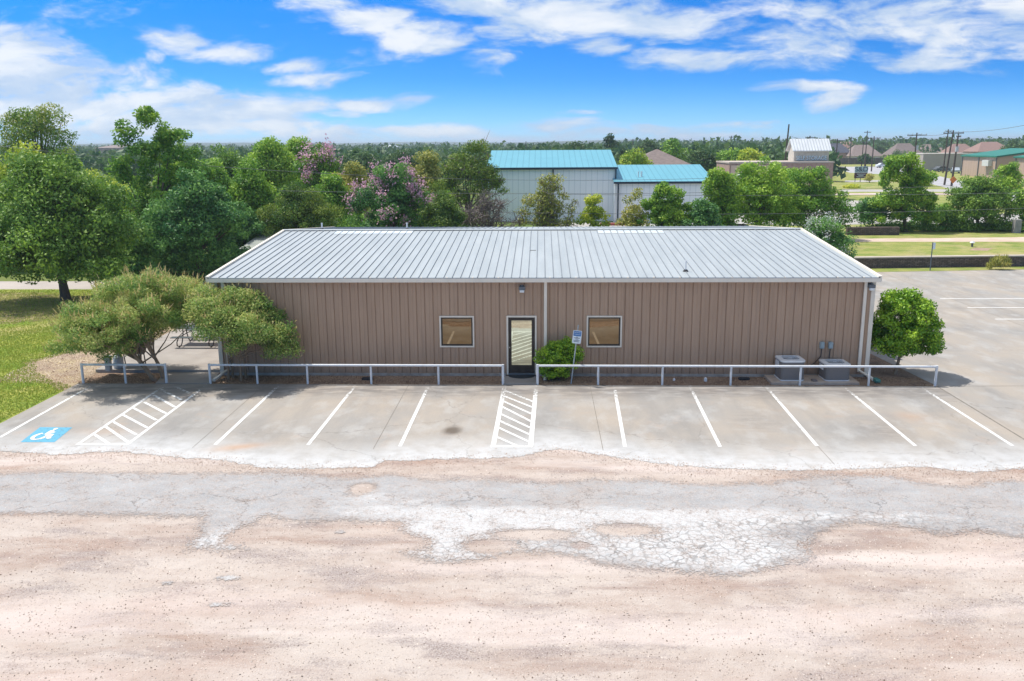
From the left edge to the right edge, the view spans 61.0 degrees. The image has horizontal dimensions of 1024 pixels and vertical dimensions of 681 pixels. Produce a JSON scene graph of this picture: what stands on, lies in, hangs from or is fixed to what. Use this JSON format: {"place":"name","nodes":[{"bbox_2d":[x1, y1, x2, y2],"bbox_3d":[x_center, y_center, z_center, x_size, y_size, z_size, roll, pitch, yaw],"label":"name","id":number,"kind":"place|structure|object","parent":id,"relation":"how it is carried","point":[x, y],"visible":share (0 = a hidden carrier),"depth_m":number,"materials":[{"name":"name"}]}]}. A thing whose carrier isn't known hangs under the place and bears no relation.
{"place":"outdoors","nodes":[
{"label":"outdoors","id":0,"kind":"place"},
{"bbox_2d":[0,289,194,422],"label":"lawn","id":1,"kind":"structure","parent":0,"point":[20,357],"depth_m":37.04,"materials":[{"name":"plant"}]},
{"bbox_2d":[0,291,104,323],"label":"leaf litter","id":2,"kind":"object","parent":1,"relation":"on","point":[26,305],"visible":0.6,"depth_m":47.08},
{"bbox_2d":[0,349,122,381],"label":"straw debris","id":3,"kind":"object","parent":1,"relation":"on","point":[64,363],"visible":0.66,"depth_m":33.88,"materials":[{"name":"plant"}]},
{"bbox_2d":[0,148,152,299],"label":"oak tree","id":4,"kind":"object","parent":1,"relation":"on","point":[55,223],"visible":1,"depth_m":46.67,"materials":[{"name":"green plant"}]},
{"bbox_2d":[19,321,187,390],"bbox_3d":[-17.985,0.165,37.927,4.720,0.001,14.700,0,13,2],"label":"mulch bed","id":5,"kind":"object","parent":1,"relation":"on","point":[71,383],"visible":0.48,"depth_m":33.94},
{"bbox_2d":[1,146,705,180],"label":"overhead wire","id":6,"kind":"object","parent":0,"point":[362,175],"visible":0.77,"depth_m":64.01,"materials":[{"name":"grey"}]},
{"bbox_2d":[0,389,1023,680],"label":"gravel yard","id":7,"kind":"structure","parent":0,"point":[446,663],"depth_m":16.42,"materials":[{"name":"gravel"}]},
{"bbox_2d":[0,468,1023,606],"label":"driveway","id":8,"kind":"structure","parent":0,"point":[469,507],"depth_m":20.59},
{"bbox_2d":[0,442,1023,483],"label":"edge gravel","id":9,"kind":"structure","parent":8,"relation":"on","point":[519,462],"depth_m":23.30,"materials":[{"name":"gravel"}]},
{"bbox_2d":[0,178,1023,384],"bbox_3d":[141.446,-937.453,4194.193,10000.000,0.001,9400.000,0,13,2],"label":"ground","id":10,"kind":"structure","parent":0,"point":[2,278],"depth_m":59.42,"materials":[{"name":"green plant"}]},
{"bbox_2d":[0,141,49,201],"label":"leafy tree","id":11,"kind":"object","parent":10,"relation":"on","point":[3,173],"visible":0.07,"depth_m":65.26,"materials":[{"name":"green plant"}]},
{"bbox_2d":[0,102,78,157],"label":"leafy tree","id":12,"kind":"object","parent":10,"relation":"on","point":[40,120],"visible":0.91,"depth_m":72.65,"materials":[{"name":"green plant"}]},
{"bbox_2d":[51,147,88,174],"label":"leafy tree","id":13,"kind":"object","parent":10,"relation":"on","point":[78,167],"visible":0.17,"depth_m":79.67,"materials":[{"name":"green plant"}]},
{"bbox_2d":[0,281,212,288],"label":"dry lane","id":14,"kind":"structure","parent":10,"relation":"on","point":[42,285],"depth_m":54.27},
{"bbox_2d":[19,255,234,272],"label":"undergrowth","id":15,"kind":"object","parent":10,"relation":"on","point":[214,269],"visible":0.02,"depth_m":58.91,"materials":[{"name":"green plant"}]},
{"bbox_2d":[103,215,166,277],"bbox_3d":[-23.125,-5.366,52.683,3.963,4.612,3.202,0,13,2],"label":"leafy tree","id":16,"kind":"object","parent":10,"relation":"on","point":[143,250],"visible":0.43,"depth_m":52.62,"materials":[{"name":"green plant"}]},
{"bbox_2d":[103,105,201,265],"bbox_3d":[-23.726,-9.965,58.104,6.748,11.217,3.683,0,13,2],"label":"tall tree","id":17,"kind":"object","parent":10,"relation":"on","point":[165,138],"visible":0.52,"depth_m":57.32,"materials":[{"name":"green plant"}]},
{"bbox_2d":[153,128,216,189],"bbox_3d":[-23.535,-10.392,63.111,5.028,9.819,2.818,0,13,2],"label":"tall tree","id":18,"kind":"object","parent":10,"relation":"on","point":[192,150],"visible":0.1,"depth_m":62.25,"materials":[{"name":"green plant"}]},
{"bbox_2d":[156,372,219,383],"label":"patio walk","id":19,"kind":"structure","parent":10,"relation":"on","point":[188,377],"depth_m":32.17,"materials":[{"name":"concrete"}]},
{"bbox_2d":[139,167,250,279],"bbox_3d":[-20.240,-7.402,55.504,6.357,7.393,5.688,-10,16,-37],"label":"vine covered tree","id":20,"kind":"object","parent":10,"relation":"on","point":[190,199],"visible":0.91,"depth_m":54.49,"materials":[{"name":"green plant"}]},
{"bbox_2d":[150,215,222,282],"bbox_3d":[-20.616,-5.756,54.520,5.238,4.283,1.818,0,13,2],"label":"hanging vine","id":21,"kind":"object","parent":20,"relation":"hanging from","point":[192,251],"visible":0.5,"depth_m":54.40,"materials":[{"name":"green plant"}]},
{"bbox_2d":[197,158,238,200],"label":"leafy tree","id":22,"kind":"object","parent":10,"relation":"on","point":[221,178],"visible":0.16,"depth_m":67.12,"materials":[{"name":"green plant"}]},
{"bbox_2d":[210,142,248,180],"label":"leafy tree","id":23,"kind":"object","parent":10,"relation":"on","point":[230,161],"visible":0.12,"depth_m":74.83,"materials":[{"name":"green plant"}]},
{"bbox_2d":[7,173,458,221],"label":"undergrowth","id":24,"kind":"object","parent":10,"relation":"on","point":[127,187],"visible":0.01,"depth_m":88.49,"materials":[{"name":"green plant"}]},
{"bbox_2d":[211,200,266,258],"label":"leafy tree","id":25,"kind":"object","parent":10,"relation":"on","point":[253,229],"visible":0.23,"depth_m":60.22,"materials":[{"name":"green plant"}]},
{"bbox_2d":[221,157,278,237],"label":"leafy tree","id":26,"kind":"object","parent":10,"relation":"on","point":[254,188],"visible":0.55,"depth_m":65.15,"materials":[{"name":"green plant"}]},
{"bbox_2d":[241,135,300,205],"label":"leafy tree","id":27,"kind":"object","parent":10,"relation":"on","point":[269,154],"visible":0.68,"depth_m":80.15,"materials":[{"name":"green plant"}]},
{"bbox_2d":[281,135,312,198],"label":"leafy tree","id":28,"kind":"object","parent":10,"relation":"on","point":[293,144],"visible":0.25,"depth_m":83.98,"materials":[{"name":"green plant"}]},
{"bbox_2d":[255,180,345,237],"bbox_3d":[-15.217,-8.328,61.995,6.585,6.209,5.522,0,13,2],"label":"juniper tree","id":29,"kind":"object","parent":10,"relation":"on","point":[294,211],"visible":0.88,"depth_m":61.36,"materials":[{"name":"green plant"}]},
{"bbox_2d":[0,140,625,151],"bbox_3d":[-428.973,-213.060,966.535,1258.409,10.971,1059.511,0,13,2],"label":"distant woods","id":30,"kind":"object","parent":10,"relation":"on","point":[413,146],"visible":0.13,"depth_m":516.43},
{"bbox_2d":[0,144,631,187],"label":"distant woods","id":31,"kind":"object","parent":10,"relation":"on","point":[93,161],"visible":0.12,"depth_m":180.60,"materials":[{"name":"plant"}]},
{"bbox_2d":[289,133,346,190],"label":"crape myrtle","id":32,"kind":"object","parent":10,"relation":"on","point":[318,162],"visible":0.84,"depth_m":76.32,"materials":[{"name":"green plant"}]},
{"bbox_2d":[306,171,354,226],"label":"leafy tree","id":33,"kind":"object","parent":10,"relation":"on","point":[334,186],"visible":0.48,"depth_m":69.20,"materials":[{"name":"green plant"}]},
{"bbox_2d":[332,160,370,216],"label":"leafy tree","id":34,"kind":"object","parent":10,"relation":"on","point":[353,170],"visible":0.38,"depth_m":72.84,"materials":[{"name":"green plant"}]},
{"bbox_2d":[338,150,386,174],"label":"background tree","id":35,"kind":"object","parent":10,"relation":"on","point":[364,158],"visible":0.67,"depth_m":136.80,"materials":[{"name":"green plant"}]},
{"bbox_2d":[279,211,480,229],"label":"undergrowth","id":36,"kind":"object","parent":10,"relation":"on","point":[344,224],"visible":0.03,"depth_m":67.19,"materials":[{"name":"green plant"}]},
{"bbox_2d":[342,152,436,226],"bbox_3d":[-8.504,-9.242,61.627,6.895,8.070,5.159,-7,14,-28],"label":"crape myrtle","id":37,"kind":"object","parent":10,"relation":"on","point":[390,186],"visible":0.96,"depth_m":60.76,"materials":[{"name":"green plant"}]},
{"bbox_2d":[374,148,419,175],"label":"background tree","id":38,"kind":"object","parent":10,"relation":"on","point":[393,158],"visible":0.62,"depth_m":146.41,"materials":[{"name":"green plant"}]},
{"bbox_2d":[404,149,449,208],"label":"leafy tree","id":39,"kind":"object","parent":10,"relation":"on","point":[432,173],"visible":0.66,"depth_m":78.41,"materials":[{"name":"green plant"}]},
{"bbox_2d":[417,190,467,226],"bbox_3d":[-4.910,-7.843,61.009,3.383,5.548,3.085,-10,16,-38],"label":"cedar shrub","id":40,"kind":"object","parent":10,"relation":"on","point":[442,209],"visible":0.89,"depth_m":60.32,"materials":[{"name":"green plant"}]},
{"bbox_2d":[428,133,509,224],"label":"juniper tree","id":41,"kind":"object","parent":10,"relation":"on","point":[458,167],"visible":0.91,"depth_m":66.45,"materials":[{"name":"green plant"}]},
{"bbox_2d":[456,185,529,226],"bbox_3d":[-1.375,-8.487,62.917,6.144,5.933,4.349,0,13,2],"label":"dead brush","id":42,"kind":"object","parent":10,"relation":"on","point":[481,214],"visible":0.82,"depth_m":62.29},
{"bbox_2d":[77,328,932,385],"bbox_3d":[-1.843,-0.014,38.317,34.160,0.001,15.400,0,13,2],"label":"mulch bed","id":43,"kind":"object","parent":10,"relation":"on","point":[881,373],"visible":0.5,"depth_m":31.81,"materials":[{"name":"soil"}]},
{"bbox_2d":[80,363,167,383],"bbox_3d":[-14.106,1.207,31.580,3.175,0.765,0.092,0,13,2],"label":"pipe railing","id":44,"kind":"object","parent":43,"relation":"on","point":[104,364],"visible":1,"depth_m":31.50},
{"bbox_2d":[40,262,209,380],"bbox_3d":[-13.863,-0.555,31.524,5.996,4.481,5.412,0,13,2],"label":"chaste tree","id":45,"kind":"object","parent":43,"relation":"on","point":[134,311],"visible":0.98,"depth_m":30.72,"materials":[{"name":"green plant"}]},
{"bbox_2d":[96,323,219,372],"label":"patio slab","id":46,"kind":"structure","parent":43,"relation":"on","point":[192,356],"depth_m":34.95,"materials":[{"name":"concrete"}]},
{"bbox_2d":[172,279,304,380],"bbox_3d":[-9.939,-0.211,31.153,4.982,3.854,3.416,0,13,2],"label":"chaste tree","id":47,"kind":"object","parent":43,"relation":"on","point":[236,317],"visible":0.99,"depth_m":30.87,"materials":[{"name":"green plant"}]},
{"bbox_2d":[208,363,503,384],"bbox_3d":[-5.638,1.220,31.297,10.726,0.765,0.092,0,13,2],"label":"pipe railing","id":48,"kind":"object","parent":43,"relation":"on","point":[406,365],"visible":1,"depth_m":31.19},
{"bbox_2d":[8,374,928,385],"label":"mulch chips","id":49,"kind":"object","parent":43,"relation":"on","point":[433,377],"visible":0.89,"depth_m":31.76,"materials":[{"name":"wood"}]},
{"bbox_2d":[533,336,584,379],"bbox_3d":[1.691,0.682,31.649,1.935,1.737,1.209,0,13,2],"label":"bush","id":50,"kind":"object","parent":43,"relation":"on","point":[560,352],"visible":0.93,"depth_m":31.40,"materials":[{"name":"green plant"}]},
{"bbox_2d":[571,325,581,383],"bbox_3d":[2.290,0.534,31.003,0.396,2.205,0.105,0,13,2],"label":"parking sign","id":51,"kind":"object","parent":43,"relation":"on","point":[576,338],"visible":1,"depth_m":30.83,"materials":[{"name":"white"}]},
{"bbox_2d":[536,364,937,385],"bbox_3d":[7.927,1.240,30.844,14.129,0.765,0.092,0,13,2],"label":"pipe railing","id":52,"kind":"object","parent":43,"relation":"on","point":[812,366],"visible":1,"depth_m":30.72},
{"bbox_2d":[764,375,813,384],"bbox_3d":[10.001,1.432,31.407,1.500,0.120,1.030,0,13,2],"label":"equipment pad","id":53,"kind":"object","parent":43,"relation":"on","point":[772,379],"visible":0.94,"depth_m":30.99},
{"bbox_2d":[774,355,804,380],"bbox_3d":[10.029,0.984,31.392,0.895,0.760,0.890,0,13,0],"label":"air conditioner","id":54,"kind":"object","parent":53,"relation":"on","point":[786,374],"visible":0.96,"depth_m":31.04,"materials":[{"name":"grey"}]},
{"bbox_2d":[806,375,858,384],"bbox_3d":[11.550,1.434,31.356,1.600,0.120,1.030,0,13,2],"label":"equipment pad","id":55,"kind":"object","parent":43,"relation":"on","point":[852,381],"visible":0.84,"depth_m":30.88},
{"bbox_2d":[818,359,850,380],"bbox_3d":[11.629,1.055,31.355,0.915,0.620,0.910,0,13,0],"label":"air conditioner","id":56,"kind":"object","parent":55,"relation":"on","point":[833,374],"visible":0.92,"depth_m":30.98,"materials":[{"name":"grey"}]},
{"bbox_2d":[870,287,946,374],"bbox_3d":[14.434,-0.301,31.898,2.824,3.421,2.530,7,15,31],"label":"round shrub tree","id":57,"kind":"object","parent":43,"relation":"on","point":[911,332],"visible":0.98,"depth_m":31.35,"materials":[{"name":"green plant"}]},
{"bbox_2d":[0,383,1023,472],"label":"parking lot","id":58,"kind":"structure","parent":10,"relation":"on","point":[705,426],"depth_m":26.67,"materials":[{"name":"concrete"}]},
{"bbox_2d":[205,223,881,382],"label":"metal building","id":59,"kind":"structure","parent":10,"relation":"on","point":[697,295],"depth_m":32.03,"materials":[{"name":"beige"}]},
{"bbox_2d":[439,316,473,346],"bbox_3d":[-2.031,-0.332,32.049,1.280,1.180,0.095,0,13,2],"label":"window","id":60,"kind":"structure","parent":59,"relation":"in","point":[455,331],"depth_m":32.06,"materials":[{"name":"glass"}]},
{"bbox_2d":[508,317,534,374],"bbox_3d":[0.354,0.216,32.057,0.960,2.160,0.142,0,13,2],"label":"door","id":61,"kind":"structure","parent":59,"relation":"in","point":[521,329],"depth_m":32.08,"materials":[{"name":"glass"}]},
{"bbox_2d":[586,315,621,346],"bbox_3d":[3.381,-0.334,31.866,1.290,1.180,0.095,0,13,2],"label":"window","id":62,"kind":"structure","parent":59,"relation":"in","point":[602,331],"depth_m":31.88,"materials":[{"name":"glass"}]},
{"bbox_2d":[513,173,578,226],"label":"sparse tree","id":63,"kind":"object","parent":10,"relation":"on","point":[545,213],"visible":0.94,"depth_m":62.98,"materials":[{"name":"green plant"}]},
{"bbox_2d":[487,150,617,221],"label":"storage shed","id":64,"kind":"structure","parent":10,"relation":"on","point":[522,171],"depth_m":96.75,"materials":[{"name":"white"}]},
{"bbox_2d":[575,193,610,226],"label":"young tree","id":65,"kind":"object","parent":10,"relation":"on","point":[592,202],"visible":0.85,"depth_m":63.07,"materials":[{"name":"green plant"}]},
{"bbox_2d":[615,187,650,226],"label":"young tree","id":66,"kind":"object","parent":10,"relation":"on","point":[634,212],"visible":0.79,"depth_m":63.98,"materials":[{"name":"green plant"}]},
{"bbox_2d":[617,147,653,164],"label":"leafy tree","id":67,"kind":"object","parent":10,"relation":"on","point":[631,158],"visible":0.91,"depth_m":118.31,"materials":[{"name":"green plant"}]},
{"bbox_2d":[634,139,663,153],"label":"background tree","id":68,"kind":"object","parent":10,"relation":"on","point":[651,144],"visible":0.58,"depth_m":212.95,"materials":[{"name":"green plant"}]},
{"bbox_2d":[613,164,711,221],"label":"storage shed","id":69,"kind":"structure","parent":10,"relation":"on","point":[629,178],"depth_m":95.35,"materials":[{"name":"white"}]},
{"bbox_2d":[636,181,693,225],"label":"leafy tree","id":70,"kind":"object","parent":10,"relation":"on","point":[670,211],"visible":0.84,"depth_m":62.56,"materials":[{"name":"green plant"}]},
{"bbox_2d":[660,137,691,158],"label":"background tree","id":71,"kind":"object","parent":10,"relation":"on","point":[672,147],"visible":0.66,"depth_m":164.10,"materials":[{"name":"green plant"}]},
{"bbox_2d":[512,140,845,178],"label":"distant woods","id":72,"kind":"object","parent":10,"relation":"on","point":[776,151],"visible":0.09,"depth_m":192.91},
{"bbox_2d":[679,147,717,170],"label":"background tree","id":73,"kind":"object","parent":10,"relation":"on","point":[702,159],"visible":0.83,"depth_m":145.00,"materials":[{"name":"green plant"}]},
{"bbox_2d":[681,197,725,225],"bbox_3d":[13.661,-7.891,62.455,3.286,4.784,3.574,11,17,41],"label":"dark bush","id":74,"kind":"object","parent":10,"relation":"on","point":[702,211],"visible":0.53,"depth_m":61.68,"materials":[{"name":"green plant"}]},
{"bbox_2d":[700,166,743,225],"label":"leafy tree","id":75,"kind":"object","parent":10,"relation":"on","point":[721,182],"visible":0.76,"depth_m":66.27,"materials":[{"name":"green plant"}]},
{"bbox_2d":[712,147,740,166],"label":"background tree","id":76,"kind":"object","parent":10,"relation":"on","point":[731,154],"visible":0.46,"depth_m":144.55,"materials":[{"name":"green plant"}]},
{"bbox_2d":[730,147,765,160],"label":"background tree","id":77,"kind":"object","parent":10,"relation":"on","point":[749,154],"visible":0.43,"depth_m":135.02,"materials":[{"name":"green plant"}]},
{"bbox_2d":[712,155,811,226],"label":"leafy tree","id":78,"kind":"object","parent":10,"relation":"on","point":[754,209],"visible":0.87,"depth_m":67.69,"materials":[{"name":"green plant"}]},
{"bbox_2d":[620,134,1023,153],"bbox_3d":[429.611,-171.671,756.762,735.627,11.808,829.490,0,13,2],"label":"distant woods","id":79,"kind":"object","parent":10,"relation":"on","point":[937,144],"visible":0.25,"depth_m":418.91,"materials":[{"name":"plant"}]},
{"bbox_2d":[804,211,857,257],"bbox_3d":[18.970,-5.762,53.508,3.714,4.515,4.019,11,17,40],"label":"crape myrtle","id":80,"kind":"object","parent":10,"relation":"on","point":[823,228],"visible":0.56,"depth_m":52.66,"materials":[{"name":"green plant"}]},
{"bbox_2d":[851,254,1023,267],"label":"retaining wall","id":81,"kind":"structure","parent":10,"relation":"on","point":[924,261],"depth_m":59.61,"materials":[{"name":"stone"}]},
{"bbox_2d":[870,270,1023,437],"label":"side parking lot","id":82,"kind":"structure","parent":10,"relation":"on","point":[979,361],"depth_m":37.83,"materials":[{"name":"concrete"}]},
{"bbox_2d":[870,266,1023,271],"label":"verge","id":83,"kind":"structure","parent":10,"relation":"on","point":[938,269],"depth_m":58.86,"materials":[{"name":"green plant"}]},
{"bbox_2d":[986,254,1013,269],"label":"ornamental grass","id":84,"kind":"object","parent":83,"relation":"on","point":[1000,259],"depth_m":58.28,"materials":[{"name":"green plant"}]},
{"bbox_2d":[0,0,1023,143],"label":"sky","id":85,"kind":"structure","parent":0,"point":[221,71],"materials":[{"name":"blue"}]},
{"bbox_2d":[8,138,1022,147],"bbox_3d":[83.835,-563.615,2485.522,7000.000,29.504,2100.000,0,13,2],"label":"hills","id":86,"kind":"structure","parent":0,"point":[377,143],"depth_m":2408.24,"materials":[{"name":"green plant"}]},
{"bbox_2d":[503,376,536,384],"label":"walkway","id":87,"kind":"structure","parent":0,"point":[508,380],"depth_m":31.42,"materials":[{"name":"concrete"}]},
{"bbox_2d":[308,186,935,193],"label":"overhead wire","id":88,"kind":"object","parent":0,"point":[595,193],"visible":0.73,"depth_m":65.19,"materials":[{"name":"grey"}]},
{"bbox_2d":[645,149,689,164],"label":"hip roof house","id":89,"kind":"structure","parent":0,"point":[658,157],"depth_m":127.24,"materials":[{"name":"beige"}]},
{"bbox_2d":[516,193,992,195],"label":"overhead wire","id":90,"kind":"object","parent":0,"point":[783,195],"visible":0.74,"depth_m":66.51,"materials":[{"name":"grey"}]},
{"bbox_2d":[845,227,899,234],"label":"wall","id":91,"kind":"structure","parent":0,"point":[875,230],"depth_m":73.91,"materials":[{"name":"stone"}]},
{"bbox_2d":[735,200,1020,225],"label":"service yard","id":92,"kind":"structure","parent":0,"point":[853,205],"depth_m":89.30,"materials":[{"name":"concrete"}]},
{"bbox_2d":[989,161,1023,216],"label":"young tree","id":93,"kind":"object","parent":92,"relation":"on","point":[1010,178],"visible":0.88,"depth_m":86.62,"materials":[{"name":"green plant"}]},
{"bbox_2d":[750,164,1023,255],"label":"lawn","id":94,"kind":"structure","parent":0,"point":[911,248],"depth_m":68.66,"materials":[{"name":"green plant"}]},
{"bbox_2d":[716,160,834,199],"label":"brick storage office","id":95,"kind":"structure","parent":94,"relation":"on","point":[730,167],"depth_m":119.52,"materials":[{"name":"beige"}]},
{"bbox_2d":[786,138,831,160],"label":"storage tower","id":96,"kind":"structure","parent":95,"relation":"on","point":[809,149],"depth_m":121.09,"materials":[{"name":"metal"}]},
{"bbox_2d":[763,165,858,228],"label":"leafy tree","id":97,"kind":"object","parent":94,"relation":"on","point":[822,196],"visible":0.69,"depth_m":69.72,"materials":[{"name":"green plant"}]},
{"bbox_2d":[846,145,882,158],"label":"house","id":98,"kind":"structure","parent":94,"relation":"on","point":[856,151],"depth_m":335.56,"materials":[{"name":"beige"}]},
{"bbox_2d":[851,196,892,225],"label":"green shrub","id":99,"kind":"object","parent":94,"relation":"on","point":[862,206],"visible":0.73,"depth_m":76.88,"materials":[{"name":"green plant"}]},
{"bbox_2d":[882,143,921,158],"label":"house","id":100,"kind":"structure","parent":94,"relation":"on","point":[906,147],"depth_m":360.68,"materials":[{"name":"grey"}]},
{"bbox_2d":[866,151,944,231],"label":"leafy tree","id":101,"kind":"object","parent":94,"relation":"on","point":[917,178],"visible":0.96,"depth_m":75.34,"materials":[{"name":"green plant"}]},
{"bbox_2d":[907,203,966,226],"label":"green shrub","id":102,"kind":"object","parent":94,"relation":"on","point":[929,224],"visible":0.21,"depth_m":77.30,"materials":[{"name":"green plant"}]},
{"bbox_2d":[904,153,971,170],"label":"flat roof building","id":103,"kind":"structure","parent":94,"relation":"on","point":[932,160],"depth_m":236.32,"materials":[{"name":"beige"}]},
{"bbox_2d":[854,216,1023,230],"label":"undergrowth","id":104,"kind":"object","parent":94,"relation":"on","point":[1004,225],"visible":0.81,"depth_m":76.46,"materials":[{"name":"green plant"}]},
{"bbox_2d":[939,174,1021,230],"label":"leafy tree","id":105,"kind":"object","parent":94,"relation":"on","point":[972,206],"visible":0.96,"depth_m":76.00,"materials":[{"name":"green plant"}]},
{"bbox_2d":[962,142,1003,152],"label":"house","id":106,"kind":"structure","parent":94,"relation":"on","point":[984,147],"depth_m":339.67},
{"bbox_2d":[960,148,1023,177],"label":"warehouse","id":107,"kind":"structure","parent":94,"relation":"on","point":[980,163],"depth_m":195.28,"materials":[{"name":"beige"}]},
{"bbox_2d":[1010,178,1023,221],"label":"leafy tree","id":108,"kind":"object","parent":94,"relation":"on","point":[1019,195],"visible":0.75,"depth_m":76.43,"materials":[{"name":"green plant"}]},
{"bbox_2d":[838,167,1015,200],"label":"road","id":109,"kind":"structure","parent":0,"point":[938,182],"depth_m":188.57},
{"bbox_2d":[848,237,1023,241],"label":"gravel path","id":110,"kind":"structure","parent":0,"point":[1003,239],"depth_m":70.11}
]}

